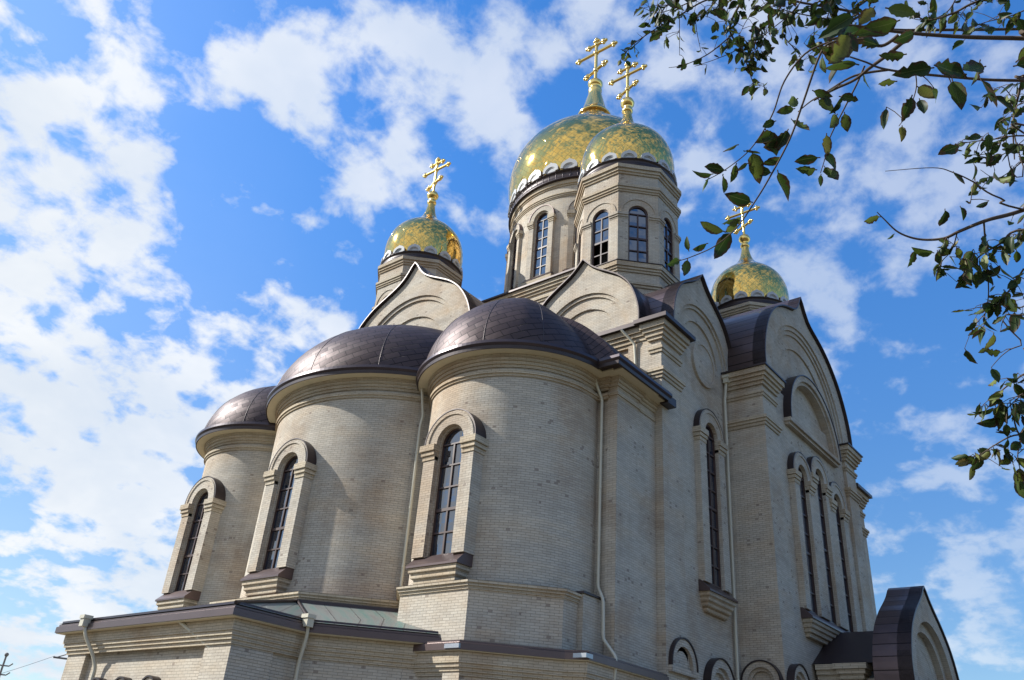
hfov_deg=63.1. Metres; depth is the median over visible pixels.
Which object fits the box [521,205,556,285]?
drum window
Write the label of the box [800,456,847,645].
window
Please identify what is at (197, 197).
sky
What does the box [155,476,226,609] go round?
window
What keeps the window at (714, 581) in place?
in the church
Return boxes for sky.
[0,0,1023,679]
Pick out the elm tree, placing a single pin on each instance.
(845, 43)
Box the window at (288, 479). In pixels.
[240,438,317,596]
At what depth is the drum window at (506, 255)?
49.37 m
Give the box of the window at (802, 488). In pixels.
[787,451,826,618]
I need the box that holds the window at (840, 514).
[829,481,860,631]
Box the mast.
[0,653,12,675]
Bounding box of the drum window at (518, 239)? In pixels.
[505,223,522,291]
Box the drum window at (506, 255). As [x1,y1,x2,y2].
[504,251,507,292]
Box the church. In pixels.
[55,37,959,679]
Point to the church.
(597, 439)
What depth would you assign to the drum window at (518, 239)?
47.54 m
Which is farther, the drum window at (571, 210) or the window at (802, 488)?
the drum window at (571, 210)
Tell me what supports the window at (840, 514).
in the church
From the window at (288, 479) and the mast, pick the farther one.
the mast
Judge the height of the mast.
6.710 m
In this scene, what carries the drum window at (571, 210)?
in the church
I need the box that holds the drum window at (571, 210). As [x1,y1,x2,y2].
[562,200,576,270]
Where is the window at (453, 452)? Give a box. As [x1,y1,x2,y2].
[406,408,488,584]
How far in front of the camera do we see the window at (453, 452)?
24.63 m
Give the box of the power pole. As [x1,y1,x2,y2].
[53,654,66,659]
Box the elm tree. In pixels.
[617,0,1023,497]
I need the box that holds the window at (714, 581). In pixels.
[692,408,737,620]

